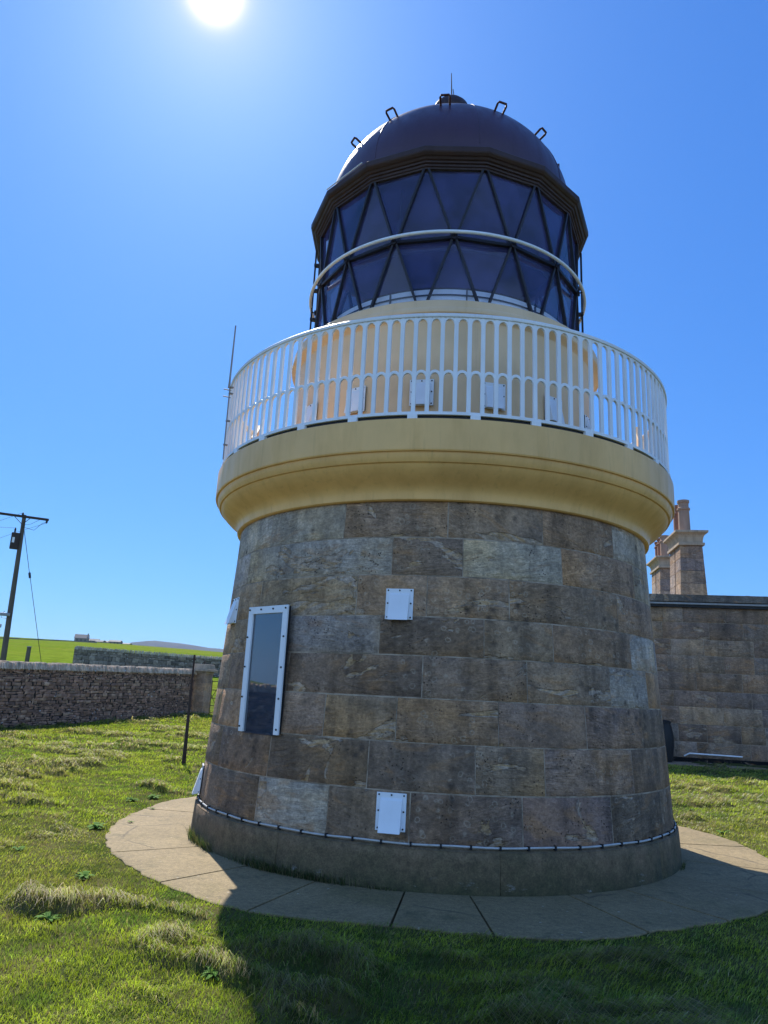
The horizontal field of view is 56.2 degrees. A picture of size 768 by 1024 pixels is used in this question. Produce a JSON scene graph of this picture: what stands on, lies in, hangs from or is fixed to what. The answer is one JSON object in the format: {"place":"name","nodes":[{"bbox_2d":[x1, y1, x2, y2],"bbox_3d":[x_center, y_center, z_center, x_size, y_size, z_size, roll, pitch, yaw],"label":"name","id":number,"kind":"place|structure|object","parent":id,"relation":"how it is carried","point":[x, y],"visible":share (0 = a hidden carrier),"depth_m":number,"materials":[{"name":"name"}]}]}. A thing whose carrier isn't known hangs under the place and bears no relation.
{"place":"outdoors","nodes":[
{"label":"outdoors","id":0,"kind":"place"},
{"bbox_2d":[131,641,222,651],"bbox_3d":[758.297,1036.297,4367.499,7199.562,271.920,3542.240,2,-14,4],"label":"hill","id":1,"kind":"structure","parent":0,"point":[166,644],"depth_m":4034.29,"materials":[{"name":"grey"}]},
{"bbox_2d":[0,636,767,1023],"bbox_3d":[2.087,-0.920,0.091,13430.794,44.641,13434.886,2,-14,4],"label":"ground","id":2,"kind":"structure","parent":0,"point":[56,652],"depth_m":4.56,"materials":[{"name":"green plant"}]},
{"bbox_2d":[11,846,24,850],"bbox_3d":[-3.346,3.086,6.597,0.127,0.040,0.157,6,-14,-11],"label":"weed","id":3,"kind":"object","parent":2,"relation":"on","point":[19,848],"visible":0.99,"depth_m":6.58,"materials":[{"name":"green plant"}]},
{"bbox_2d":[0,512,48,659],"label":"utility pole","id":4,"kind":"object","parent":2,"relation":"on","point":[16,541],"visible":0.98,"depth_m":40.31,"materials":[{"name":"brown wood"}]},
{"bbox_2d":[25,646,30,661],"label":"fence post","id":5,"kind":"object","parent":2,"relation":"on","point":[27,656],"visible":0.6,"depth_m":52.87,"materials":[{"name":"grey wood"}]},
{"bbox_2d":[33,911,61,922],"bbox_3d":[-2.207,2.672,4.736,0.164,0.042,0.181,0,-14,10],"label":"weed","id":6,"kind":"object","parent":2,"relation":"on","point":[48,916],"visible":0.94,"depth_m":4.73,"materials":[{"name":"green plant"}]},
{"bbox_2d":[0,637,96,642],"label":"field dyke","id":7,"kind":"structure","parent":2,"relation":"on","point":[51,640],"depth_m":265.98,"materials":[{"name":"grey stone"}]},
{"bbox_2d":[74,634,89,641],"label":"farmhouse","id":8,"kind":"object","parent":2,"relation":"on","point":[80,637],"visible":0.93,"depth_m":453.60,"materials":[{"name":"stone"}]},
{"bbox_2d":[75,871,94,879],"bbox_3d":[-2.410,2.938,5.810,0.148,0.042,0.182,15,-18,-39],"label":"weed","id":9,"kind":"object","parent":2,"relation":"on","point":[84,874],"visible":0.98,"depth_m":5.81,"materials":[{"name":"green plant"}]},
{"bbox_2d":[87,822,105,828],"bbox_3d":[-3.096,3.387,7.758,0.198,0.057,0.273,4,-14,-6],"label":"weed","id":10,"kind":"object","parent":2,"relation":"on","point":[96,825],"visible":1,"depth_m":7.72,"materials":[{"name":"green plant"}]},
{"bbox_2d":[0,660,196,728],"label":"boundary wall","id":11,"kind":"structure","parent":2,"relation":"on","point":[40,693],"depth_m":24.49,"materials":[{"name":"stone"}]},
{"bbox_2d":[108,640,122,643],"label":"farm shed","id":12,"kind":"structure","parent":2,"relation":"on","point":[116,641],"depth_m":460.60,"materials":[{"name":"stone"}]},
{"bbox_2d":[126,797,138,800],"bbox_3d":[-3.386,3.850,9.627,0.192,0.040,0.167,-9,-18,39],"label":"weed","id":13,"kind":"object","parent":2,"relation":"on","point":[129,799],"visible":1,"depth_m":9.64,"materials":[{"name":"green plant"}]},
{"bbox_2d":[72,646,221,676],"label":"field wall","id":14,"kind":"structure","parent":2,"relation":"on","point":[93,655],"depth_m":55.54,"materials":[{"name":"stone"}]},
{"bbox_2d":[148,794,161,798],"bbox_3d":[-3.196,3.938,9.948,0.200,0.052,0.223,2,-14,2],"label":"weed","id":15,"kind":"object","parent":2,"relation":"on","point":[153,796],"visible":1,"depth_m":9.93,"materials":[{"name":"green plant"}]},
{"bbox_2d":[182,655,195,763],"bbox_3d":[-4.051,4.120,14.931,0.090,2.270,0.090,1,-14,4],"label":"iron post","id":16,"kind":"object","parent":2,"relation":"on","point":[186,730],"visible":0.91,"depth_m":14.86,"materials":[{"name":"black metal"}]},
{"bbox_2d":[191,660,217,713],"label":"gate pier","id":17,"kind":"structure","parent":2,"relation":"on","point":[201,693],"depth_m":31.65,"materials":[{"name":"stone"}]},
{"bbox_2d":[209,680,217,713],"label":"farm gate","id":18,"kind":"structure","parent":17,"relation":"attached to","point":[212,696],"depth_m":32.05,"materials":[{"name":"metal"}]},
{"bbox_2d":[201,966,220,980],"bbox_3d":[-0.939,2.546,3.969,0.134,0.039,0.168,3,-14,-2],"label":"weed","id":19,"kind":"object","parent":2,"relation":"on","point":[213,972],"visible":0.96,"depth_m":3.94,"materials":[{"name":"green plant"}]},
{"bbox_2d":[191,73,681,897],"bbox_3d":[0.798,-1.480,9.775,5.704,10.960,5.704,2,-14,4],"label":"lighthouse","id":20,"kind":"object","parent":2,"relation":"on","point":[445,509],"visible":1,"depth_m":6.88,"materials":[{"name":"stone"}]},
{"bbox_2d":[238,605,290,735],"bbox_3d":[-1.166,1.530,7.013,0.610,1.220,0.068,-10,-19,42],"label":"window","id":21,"kind":"structure","parent":20,"relation":"in","point":[266,652],"depth_m":7.01,"materials":[{"name":"blue glass"}]},
{"bbox_2d":[646,499,767,764],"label":"stone house","id":22,"kind":"structure","parent":2,"relation":"on","point":[711,652],"depth_m":21.66,"materials":[{"name":"stone"}]},
{"bbox_2d":[0,0,767,648],"label":"sky","id":23,"kind":"structure","parent":0,"point":[167,167],"materials":[{"name":"blue"}]},
{"bbox_2d":[105,796,767,940],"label":"path","id":24,"kind":"structure","parent":0,"point":[718,879],"depth_m":5.76,"materials":[{"name":"concrete"}]},
{"bbox_2d":[184,825,686,891],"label":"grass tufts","id":25,"kind":"object","parent":24,"relation":"on","point":[193,838],"visible":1,"depth_m":6.19,"materials":[{"name":"green plant"}]},
{"bbox_2d":[668,761,766,769],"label":"pavement","id":26,"kind":"structure","parent":0,"point":[681,763],"depth_m":20.00,"materials":[{"name":"grey concrete"}]},
{"bbox_2d":[663,720,673,761],"bbox_3d":[8.057,6.614,20.816,0.640,1.170,0.640,2,-14,4],"label":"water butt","id":27,"kind":"object","parent":26,"relation":"on","point":[669,737],"visible":0.34,"depth_m":20.55,"materials":[{"name":"black plastic"}]}
]}

